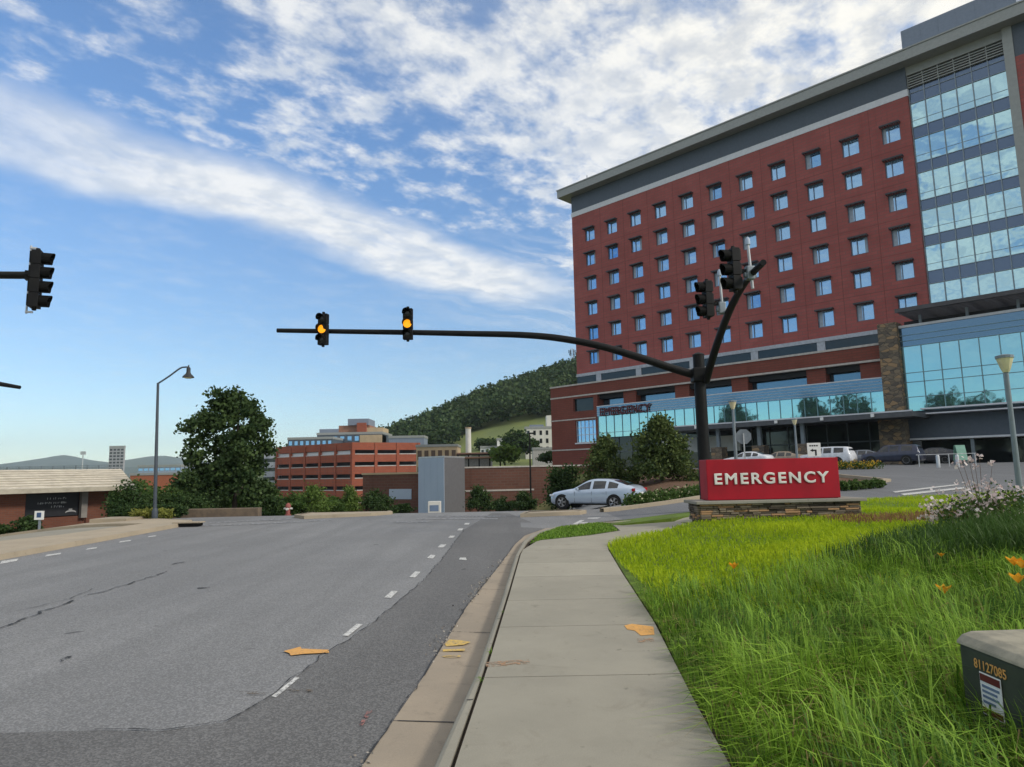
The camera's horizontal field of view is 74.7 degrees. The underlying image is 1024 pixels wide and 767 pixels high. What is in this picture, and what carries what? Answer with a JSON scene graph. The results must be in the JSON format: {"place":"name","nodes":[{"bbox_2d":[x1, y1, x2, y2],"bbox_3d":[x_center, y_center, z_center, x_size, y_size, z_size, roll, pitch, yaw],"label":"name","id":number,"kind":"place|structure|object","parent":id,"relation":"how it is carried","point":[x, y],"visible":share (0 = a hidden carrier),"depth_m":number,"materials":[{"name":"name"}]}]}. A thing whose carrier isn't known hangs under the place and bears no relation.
{"place":"outdoors","nodes":[
{"label":"outdoors","id":0,"kind":"place"},
{"bbox_2d":[0,526,119,540],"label":"forecourt","id":1,"kind":"structure","parent":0,"point":[45,533],"depth_m":21.12,"materials":[{"name":"concrete"}]},
{"bbox_2d":[0,271,27,278],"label":"signal mast","id":2,"kind":"object","parent":1,"relation":"on","point":[12,274],"visible":0.86,"depth_m":16.02,"materials":[{"name":"black metal"}]},
{"bbox_2d":[24,245,55,313],"bbox_3d":[-11.355,-2.512,16.108,0.590,1.680,0.315,2,-8,-21],"label":"traffic signal","id":3,"kind":"object","parent":2,"relation":"attached to","point":[38,273],"visible":1,"depth_m":16.00,"materials":[{"name":"black paint"}]},
{"bbox_2d":[1,466,137,476],"bbox_3d":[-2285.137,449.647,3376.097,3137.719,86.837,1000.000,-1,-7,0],"label":"mountains","id":4,"kind":"structure","parent":0,"point":[128,470],"depth_m":3309.20,"materials":[{"name":"plant"}]},
{"bbox_2d":[0,519,185,552],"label":"sidewalk","id":5,"kind":"structure","parent":0,"point":[32,542],"depth_m":19.52,"materials":[{"name":"beige concrete"}]},
{"bbox_2d":[78,516,145,524],"bbox_3d":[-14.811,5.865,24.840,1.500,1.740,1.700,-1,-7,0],"label":"walkway","id":6,"kind":"structure","parent":5,"relation":"on","point":[109,519],"depth_m":24.50,"materials":[{"name":"beige concrete"}]},
{"bbox_2d":[0,455,207,467],"bbox_3d":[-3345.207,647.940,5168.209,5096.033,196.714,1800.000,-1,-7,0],"label":"mountains","id":7,"kind":"structure","parent":0,"point":[63,460],"depth_m":4969.44,"materials":[{"name":"grey plant"}]},
{"bbox_2d":[104,488,215,518],"bbox_3d":[-15.690,5.492,30.070,4.954,1.640,1.831,-1,-7,0],"label":"hedge","id":8,"kind":"object","parent":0,"point":[192,502],"visible":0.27,"depth_m":29.89,"materials":[{"name":"green plant"}]},
{"bbox_2d":[0,504,625,732],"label":"road","id":9,"kind":"structure","parent":0,"point":[173,646],"depth_m":8.42,"materials":[{"name":"grey asphalt"}]},
{"bbox_2d":[0,518,191,559],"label":"kerb","id":10,"kind":"structure","parent":9,"relation":"on","point":[28,551],"depth_m":16.96,"materials":[{"name":"beige concrete"}]},
{"bbox_2d":[151,365,193,518],"bbox_3d":[-13.132,2.215,25.965,1.438,5.918,0.433,-1,-7,0],"label":"street lamp","id":11,"kind":"object","parent":10,"relation":"on","point":[188,375],"visible":0.98,"depth_m":25.93,"materials":[{"name":"metal"}]},
{"bbox_2d":[0,513,543,766],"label":"asphalt patch","id":12,"kind":"object","parent":9,"relation":"on","point":[377,668],"visible":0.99,"depth_m":4.74,"materials":[{"name":"grey asphalt"}]},
{"bbox_2d":[294,511,392,518],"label":"kerb","id":13,"kind":"structure","parent":9,"relation":"on","point":[340,515],"depth_m":25.88,"materials":[{"name":"beige concrete"}]},
{"bbox_2d":[362,528,548,766],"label":"gutter","id":14,"kind":"object","parent":9,"relation":"on","point":[440,692],"visible":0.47,"depth_m":5.08,"materials":[{"name":"beige concrete"}]},
{"bbox_2d":[520,509,586,516],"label":"kerb","id":15,"kind":"structure","parent":9,"relation":"on","point":[527,514],"depth_m":24.23,"materials":[{"name":"beige concrete"}]},
{"bbox_2d":[550,479,646,509],"bbox_3d":[4.341,5.619,34.204,4.745,1.529,2.170,-6,-9,31],"label":"sedan car","id":16,"kind":"object","parent":9,"relation":"on","point":[609,492],"visible":0.87,"depth_m":33.39,"materials":[{"name":"silver metal"}]},
{"bbox_2d":[257,408,550,480],"bbox_3d":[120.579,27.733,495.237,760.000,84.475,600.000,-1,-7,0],"label":"hill","id":17,"kind":"structure","parent":0,"point":[494,428],"depth_m":331.04,"materials":[{"name":"green plant"}]},
{"bbox_2d":[317,419,391,442],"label":"annex building","id":18,"kind":"structure","parent":17,"relation":"on","point":[360,430],"depth_m":251.11,"materials":[{"name":"beige metal"}]},
{"bbox_2d":[252,353,576,470],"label":"forest","id":19,"kind":"object","parent":17,"relation":"on","point":[452,419],"visible":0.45,"depth_m":351.38,"materials":[{"name":"green plant"}]},
{"bbox_2d":[497,427,530,445],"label":"hillside tree","id":20,"kind":"object","parent":17,"relation":"on","point":[510,438],"visible":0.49,"depth_m":237.74,"materials":[{"name":"green plant"}]},
{"bbox_2d":[512,436,539,454],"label":"hillside tree","id":21,"kind":"object","parent":17,"relation":"on","point":[523,443],"visible":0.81,"depth_m":232.18,"materials":[{"name":"green plant"}]},
{"bbox_2d":[524,415,551,458],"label":"white house","id":22,"kind":"structure","parent":17,"relation":"on","point":[543,434],"depth_m":249.65,"materials":[{"name":"paint"}]},
{"bbox_2d":[0,0,972,463],"label":"sky","id":23,"kind":"structure","parent":0,"point":[203,180],"materials":[{"name":"blue"}]},
{"bbox_2d":[307,474,687,679],"bbox_3d":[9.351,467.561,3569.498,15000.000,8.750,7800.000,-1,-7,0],"label":"ground","id":24,"kind":"structure","parent":0,"point":[546,507],"depth_m":17.23,"materials":[{"name":"green plant"}]},
{"bbox_2d":[7,514,45,532],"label":"shrub","id":25,"kind":"object","parent":24,"relation":"on","point":[28,523],"visible":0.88,"depth_m":26.32,"materials":[{"name":"green plant"}]},
{"bbox_2d":[0,469,135,533],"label":"brick house","id":26,"kind":"structure","parent":24,"relation":"on","point":[62,497],"depth_m":32.89,"materials":[{"name":"red brick"}]},
{"bbox_2d":[108,446,125,471],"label":"apartment tower","id":27,"kind":"structure","parent":24,"relation":"on","point":[116,455],"depth_m":896.24,"materials":[{"name":"concrete"}]},
{"bbox_2d":[100,473,152,516],"bbox_3d":[-16.492,4.948,28.741,2.059,2.158,2.512,4,-9,-36],"label":"shrub","id":28,"kind":"object","parent":24,"relation":"on","point":[130,495],"visible":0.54,"depth_m":28.42,"materials":[{"name":"green plant"}]},
{"bbox_2d":[108,501,157,516],"bbox_3d":[-15.183,5.204,27.026,1.499,0.921,1.589,-2,-7,8],"label":"shrub","id":29,"kind":"object","parent":24,"relation":"on","point":[120,511],"visible":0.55,"depth_m":26.76,"materials":[{"name":"green plant"}]},
{"bbox_2d":[137,464,194,472],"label":"blue glass block","id":30,"kind":"structure","parent":24,"relation":"on","point":[161,468],"depth_m":238.36,"materials":[{"name":"glass"}]},
{"bbox_2d":[129,472,209,507],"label":"brick block","id":31,"kind":"structure","parent":24,"relation":"on","point":[163,479],"depth_m":188.39,"materials":[{"name":"brick"}]},
{"bbox_2d":[157,502,188,517],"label":"shrub","id":32,"kind":"object","parent":24,"relation":"on","point":[179,511],"visible":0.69,"depth_m":27.52,"materials":[{"name":"green plant"}]},
{"bbox_2d":[173,507,261,517],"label":"wall","id":33,"kind":"structure","parent":24,"relation":"on","point":[223,512],"depth_m":28.37,"materials":[{"name":"beige concrete"}]},
{"bbox_2d":[162,384,281,507],"bbox_3d":[-14.352,3.454,33.878,5.070,6.874,4.889,-1,-7,0],"label":"broadleaf tree","id":34,"kind":"object","parent":24,"relation":"on","point":[228,472],"visible":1,"depth_m":33.18,"materials":[{"name":"green plant"}]},
{"bbox_2d":[251,495,286,515],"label":"shrub","id":35,"kind":"object","parent":24,"relation":"on","point":[272,506],"visible":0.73,"depth_m":39.05,"materials":[{"name":"green plant"}]},
{"bbox_2d":[279,490,310,515],"bbox_3d":[-13.510,7.502,41.387,2.228,1.840,2.577,-1,-7,0],"label":"shrub","id":36,"kind":"object","parent":24,"relation":"on","point":[297,503],"visible":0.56,"depth_m":41.14,"materials":[{"name":"green plant"}]},
{"bbox_2d":[297,480,337,513],"bbox_3d":[-12.495,7.340,42.444,2.745,2.530,3.156,6,-10,-43],"label":"shrub","id":37,"kind":"object","parent":24,"relation":"on","point":[313,495],"visible":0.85,"depth_m":42.04,"materials":[{"name":"green plant"}]},
{"bbox_2d":[263,442,419,509],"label":"parking garage","id":38,"kind":"structure","parent":24,"relation":"on","point":[334,469],"depth_m":175.65,"materials":[{"name":"brick"}]},
{"bbox_2d":[287,437,342,445],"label":"block","id":39,"kind":"structure","parent":38,"relation":"on","point":[296,441],"depth_m":234.51,"materials":[{"name":"grey metal"}]},
{"bbox_2d":[388,435,427,444],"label":"roof block","id":40,"kind":"structure","parent":38,"relation":"on","point":[422,439],"depth_m":239.49,"materials":[{"name":"metal"}]},
{"bbox_2d":[341,484,365,511],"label":"shrub","id":41,"kind":"object","parent":24,"relation":"on","point":[350,499],"visible":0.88,"depth_m":46.09,"materials":[{"name":"green plant"}]},
{"bbox_2d":[360,488,399,512],"bbox_3d":[-9.344,8.346,47.216,3.050,2.083,3.206,5,-9,-37],"label":"shrub","id":42,"kind":"object","parent":24,"relation":"on","point":[376,500],"visible":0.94,"depth_m":46.98,"materials":[{"name":"green plant"}]},
{"bbox_2d":[362,472,417,512],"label":"brick building","id":43,"kind":"structure","parent":24,"relation":"on","point":[403,486],"depth_m":72.73,"materials":[{"name":"red brick"}]},
{"bbox_2d":[415,444,460,471],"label":"beige building","id":44,"kind":"structure","parent":24,"relation":"on","point":[428,450],"depth_m":149.34,"materials":[{"name":"concrete"}]},
{"bbox_2d":[418,456,464,512],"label":"stair tower","id":45,"kind":"structure","parent":24,"relation":"on","point":[441,479],"depth_m":67.13,"materials":[{"name":"metal"}]},
{"bbox_2d":[464,484,495,511],"bbox_3d":[-2.248,8.548,49.460,2.756,2.342,2.657,3,-9,-31],"label":"shrub","id":46,"kind":"object","parent":24,"relation":"on","point":[479,499],"visible":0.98,"depth_m":49.02,"materials":[{"name":"green plant"}]},
{"bbox_2d":[486,441,524,464],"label":"hillside tree","id":47,"kind":"object","parent":24,"relation":"on","point":[503,453],"visible":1,"depth_m":123.23,"materials":[{"name":"green plant"}]},
{"bbox_2d":[509,490,540,510],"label":"shrub","id":48,"kind":"object","parent":24,"relation":"on","point":[524,501],"visible":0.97,"depth_m":48.89,"materials":[{"name":"green plant"}]},
{"bbox_2d":[465,465,589,511],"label":"retaining wall","id":49,"kind":"structure","parent":24,"relation":"on","point":[509,482],"depth_m":73.95,"materials":[{"name":"brick"}]},
{"bbox_2d":[434,520,630,766],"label":"kerb","id":50,"kind":"structure","parent":24,"relation":"on","point":[446,757],"depth_m":4.66,"materials":[{"name":"concrete"}]},
{"bbox_2d":[542,461,581,509],"bbox_3d":[3.369,7.022,45.342,2.954,3.484,2.674,-4,-8,23],"label":"evergreen tree","id":51,"kind":"object","parent":24,"relation":"on","point":[562,479],"visible":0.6,"depth_m":45.16,"materials":[{"name":"green plant"}]},
{"bbox_2d":[575,431,640,484],"bbox_3d":[6.204,5.668,43.317,4.302,5.166,4.281,-1,-7,0],"label":"evergreen tree","id":52,"kind":"object","parent":24,"relation":"on","point":[604,449],"visible":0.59,"depth_m":42.79,"materials":[{"name":"green plant"}]},
{"bbox_2d":[581,469,862,492],"bbox_3d":[12.097,7.229,49.954,17.100,1.602,49.000,-1,-7,0],"label":"planting bed","id":53,"kind":"object","parent":24,"relation":"on","point":[651,485],"visible":0.07,"depth_m":39.38,"materials":[{"name":"green plant"}]},
{"bbox_2d":[617,409,698,483],"bbox_3d":[9.319,4.164,41.825,4.740,5.124,5.460,3,-8,-26],"label":"evergreen tree","id":54,"kind":"object","parent":53,"relation":"on","point":[670,459],"visible":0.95,"depth_m":41.17,"materials":[{"name":"green plant"}]},
{"bbox_2d":[619,483,699,505],"bbox_3d":[7.409,4.695,28.568,6.861,1.344,1.774,3,-8,-29],"label":"flowering hedge","id":55,"kind":"object","parent":53,"relation":"on","point":[654,496],"visible":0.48,"depth_m":27.64,"materials":[{"name":"green plant"}]},
{"bbox_2d":[600,474,890,511],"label":"kerb","id":56,"kind":"structure","parent":24,"relation":"on","point":[636,506],"depth_m":26.78,"materials":[{"name":"beige concrete"}]},
{"bbox_2d":[550,0,1023,469],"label":"hospital","id":57,"kind":"structure","parent":24,"relation":"on","point":[873,211],"depth_m":82.83,"materials":[{"name":"brick"}]},
{"bbox_2d":[577,420,595,441],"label":"podium window","id":58,"kind":"structure","parent":57,"relation":"in","point":[581,431],"depth_m":103.53,"materials":[{"name":"blue glass"}]},
{"bbox_2d":[604,371,860,404],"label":"strip window","id":59,"kind":"structure","parent":57,"relation":"in","point":[850,375],"depth_m":85.50,"materials":[{"name":"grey glass"}]},
{"bbox_2d":[745,320,762,338],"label":"window","id":60,"kind":"structure","parent":57,"relation":"in","point":[755,329],"depth_m":91.42,"materials":[{"name":"blue glass"}]},
{"bbox_2d":[767,159,785,180],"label":"window","id":61,"kind":"structure","parent":57,"relation":"in","point":[778,171],"depth_m":90.87,"materials":[{"name":"blue glass"}]},
{"bbox_2d":[769,190,787,210],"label":"window","id":62,"kind":"structure","parent":57,"relation":"in","point":[780,202],"depth_m":90.32,"materials":[{"name":"blue glass"}]},
{"bbox_2d":[772,221,789,241],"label":"window","id":63,"kind":"structure","parent":57,"relation":"in","point":[782,232],"depth_m":89.77,"materials":[{"name":"blue glass"}]},
{"bbox_2d":[774,252,792,272],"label":"window","id":64,"kind":"structure","parent":57,"relation":"in","point":[785,262],"depth_m":89.25,"materials":[{"name":"blue glass"}]},
{"bbox_2d":[776,283,794,302],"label":"window","id":65,"kind":"structure","parent":57,"relation":"in","point":[787,294],"depth_m":88.68,"materials":[{"name":"blue glass"}]},
{"bbox_2d":[778,314,797,333],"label":"window","id":66,"kind":"structure","parent":57,"relation":"in","point":[789,324],"depth_m":88.16,"materials":[{"name":"blue glass"}]},
{"bbox_2d":[802,147,820,169],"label":"window","id":67,"kind":"structure","parent":57,"relation":"in","point":[812,160],"depth_m":87.61,"materials":[{"name":"blue glass"}]},
{"bbox_2d":[804,179,823,200],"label":"window","id":68,"kind":"structure","parent":57,"relation":"in","point":[815,191],"depth_m":87.07,"materials":[{"name":"blue glass"}]},
{"bbox_2d":[806,211,826,232],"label":"window","id":69,"kind":"structure","parent":57,"relation":"in","point":[818,223],"depth_m":86.52,"materials":[{"name":"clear glass"}]},
{"bbox_2d":[809,243,828,263],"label":"window","id":70,"kind":"structure","parent":57,"relation":"in","point":[820,255],"depth_m":85.96,"materials":[{"name":"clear glass"}]},
{"bbox_2d":[812,275,831,295],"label":"window","id":71,"kind":"structure","parent":57,"relation":"in","point":[823,287],"depth_m":85.43,"materials":[{"name":"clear glass"}]},
{"bbox_2d":[814,307,834,327],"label":"window","id":72,"kind":"structure","parent":57,"relation":"in","point":[825,318],"depth_m":84.89,"materials":[{"name":"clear glass"}]},
{"bbox_2d":[838,134,859,157],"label":"window","id":73,"kind":"structure","parent":57,"relation":"in","point":[851,147],"depth_m":84.37,"materials":[{"name":"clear glass"}]},
{"bbox_2d":[841,167,862,189],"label":"window","id":74,"kind":"structure","parent":57,"relation":"in","point":[852,180],"depth_m":83.80,"materials":[{"name":"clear glass"}]},
{"bbox_2d":[844,200,865,222],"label":"window","id":75,"kind":"structure","parent":57,"relation":"in","point":[857,212],"depth_m":83.25,"materials":[{"name":"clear glass"}]},
{"bbox_2d":[847,233,868,255],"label":"window","id":76,"kind":"structure","parent":57,"relation":"in","point":[858,245],"depth_m":82.72,"materials":[{"name":"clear glass"}]},
{"bbox_2d":[850,267,871,288],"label":"window","id":77,"kind":"structure","parent":57,"relation":"in","point":[862,279],"depth_m":82.18,"materials":[{"name":"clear glass"}]},
{"bbox_2d":[853,300,874,321],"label":"window","id":78,"kind":"structure","parent":57,"relation":"in","point":[864,311],"depth_m":81.64,"materials":[{"name":"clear glass"}]},
{"bbox_2d":[878,119,900,144],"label":"window","id":79,"kind":"structure","parent":57,"relation":"in","point":[890,134],"depth_m":81.10,"materials":[{"name":"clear glass"}]},
{"bbox_2d":[882,154,903,178],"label":"window","id":80,"kind":"structure","parent":57,"relation":"in","point":[895,167],"depth_m":80.55,"materials":[{"name":"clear glass"}]},
{"bbox_2d":[885,188,907,211],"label":"window","id":81,"kind":"structure","parent":57,"relation":"in","point":[898,201],"depth_m":80.00,"materials":[{"name":"blue glass"}]},
{"bbox_2d":[888,223,910,246],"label":"window","id":82,"kind":"structure","parent":57,"relation":"in","point":[900,236],"depth_m":79.46,"materials":[{"name":"blue glass"}]},
{"bbox_2d":[891,258,914,280],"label":"window","id":83,"kind":"structure","parent":57,"relation":"in","point":[905,270],"depth_m":78.91,"materials":[{"name":"blue glass"}]},
{"bbox_2d":[895,292,917,307],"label":"window","id":84,"kind":"structure","parent":57,"relation":"in","point":[908,301],"depth_m":78.41,"materials":[{"name":"blue glass"}]},
{"bbox_2d":[530,522,617,543],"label":"grass verge","id":85,"kind":"object","parent":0,"point":[577,533],"depth_m":15.95,"materials":[{"name":"green plant"}]},
{"bbox_2d":[455,549,736,766],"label":"sidewalk","id":86,"kind":"structure","parent":0,"point":[585,684],"depth_m":4.78,"materials":[{"name":"concrete"}]},
{"bbox_2d":[522,517,691,550],"bbox_3d":[3.882,3.793,17.738,3.355,0.423,12.194,-8,-10,41],"label":"sidewalk apron","id":87,"kind":"object","parent":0,"point":[598,541],"visible":0.51,"depth_m":14.75,"materials":[{"name":"concrete"}]},
{"bbox_2d":[608,512,689,524],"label":"grass verge","id":88,"kind":"object","parent":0,"point":[663,518],"depth_m":19.16,"materials":[{"name":"plant"}]},
{"bbox_2d":[276,259,766,498],"bbox_3d":[-0.603,0.737,18.747,14.400,6.357,7.381,-1,-7,0],"label":"signal mast","id":89,"kind":"object","parent":88,"relation":"on","point":[699,374],"visible":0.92,"depth_m":22.14,"materials":[{"name":"black metal"}]},
{"bbox_2d":[315,312,328,346],"bbox_3d":[-6.245,-1.794,22.142,0.310,1.180,0.560,-3,-8,12],"label":"traffic signal","id":90,"kind":"object","parent":89,"relation":"attached to","point":[322,335],"visible":1,"depth_m":22.05,"materials":[{"name":"black paint"}]},
{"bbox_2d":[402,306,412,341],"bbox_3d":[-3.445,-1.972,22.157,0.310,1.180,0.560,-2,-7,3],"label":"traffic signal","id":91,"kind":"object","parent":89,"relation":"attached to","point":[407,323],"visible":1,"depth_m":22.07,"materials":[{"name":"black paint"}]},
{"bbox_2d":[694,269,725,319],"bbox_3d":[5.642,-2.532,19.081,0.892,1.460,0.310,0,-7,-7],"label":"traffic signal","id":92,"kind":"object","parent":89,"relation":"attached to","point":[705,299],"visible":0.98,"depth_m":18.94,"materials":[{"name":"black paint"}]},
{"bbox_2d":[718,237,756,292],"bbox_3d":[5.512,-2.894,16.405,0.881,1.405,0.310,0,-7,-7],"label":"traffic signal","id":93,"kind":"object","parent":89,"relation":"attached to","point":[732,270],"visible":0.99,"depth_m":16.27,"materials":[{"name":"black paint"}]},
{"bbox_2d":[601,462,1023,519],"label":"driveway","id":94,"kind":"structure","parent":0,"point":[906,477],"depth_m":35.85,"materials":[{"name":"grey asphalt"}]},
{"bbox_2d":[800,446,856,463],"bbox_3d":[29.303,6.816,62.568,1.946,1.810,4.850,6,-10,-44],"label":"parked car","id":95,"kind":"object","parent":94,"relation":"on","point":[844,453],"visible":0.41,"depth_m":61.12,"materials":[{"name":"white paint"}]},
{"bbox_2d":[838,459,885,469],"bbox_3d":[26.172,6.275,51.480,4.772,0.998,1.750,-1,-7,0],"label":"flower bed","id":96,"kind":"object","parent":94,"relation":"on","point":[872,464],"visible":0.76,"depth_m":51.24,"materials":[{"name":"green plant"}]},
{"bbox_2d":[861,444,925,464],"bbox_3d":[33.764,6.345,59.592,1.946,1.810,4.850,6,-10,-44],"label":"parked suv","id":97,"kind":"object","parent":94,"relation":"on","point":[906,454],"visible":0.93,"depth_m":58.54,"materials":[{"name":"blue paint"}]},
{"bbox_2d":[917,448,953,463],"bbox_3d":[39.072,6.754,62.550,1.882,1.529,4.720,6,-10,-44],"label":"parked car","id":98,"kind":"object","parent":94,"relation":"on","point":[944,452],"visible":0.5,"depth_m":61.44,"materials":[{"name":"grey paint"}]},
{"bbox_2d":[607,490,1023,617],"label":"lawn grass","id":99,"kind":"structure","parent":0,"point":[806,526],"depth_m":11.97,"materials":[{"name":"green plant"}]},
{"bbox_2d":[608,493,1023,766],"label":"lawn","id":100,"kind":"structure","parent":0,"point":[626,572],"depth_m":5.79,"materials":[{"name":"plant"}]},
{"bbox_2d":[684,457,866,521],"bbox_3d":[6.678,2.741,17.223,4.302,1.615,1.100,-1,-7,-2],"label":"emergency sign","id":101,"kind":"object","parent":100,"relation":"on","point":[777,487],"visible":0.88,"depth_m":16.92,"materials":[{"name":"metal"}]},
{"bbox_2d":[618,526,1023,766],"bbox_3d":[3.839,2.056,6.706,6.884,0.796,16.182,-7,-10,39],"label":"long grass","id":102,"kind":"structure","parent":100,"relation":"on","point":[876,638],"depth_m":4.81,"materials":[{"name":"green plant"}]},
{"bbox_2d":[815,501,1023,573],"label":"tall grass","id":103,"kind":"structure","parent":100,"relation":"on","point":[1009,528],"depth_m":9.15,"materials":[{"name":"green plant"}]},
{"bbox_2d":[917,454,1023,525],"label":"flowering bush","id":104,"kind":"object","parent":100,"relation":"on","point":[976,502],"visible":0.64,"depth_m":12.35,"materials":[{"name":"white plant"}]},
{"bbox_2d":[957,629,1023,742],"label":"utility box","id":105,"kind":"object","parent":100,"relation":"on","point":[993,664],"visible":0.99,"depth_m":3.80,"materials":[{"name":"green metal"}]},
{"bbox_2d":[995,354,1023,503],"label":"path lamp","id":106,"kind":"object","parent":100,"relation":"on","point":[1004,361],"visible":0.94,"depth_m":19.97,"materials":[{"name":"grey metal"}]},
{"bbox_2d":[823,507,965,523],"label":"dry grass","id":107,"kind":"structure","parent":0,"point":[886,517],"depth_m":15.54,"materials":[{"name":"green plant"}]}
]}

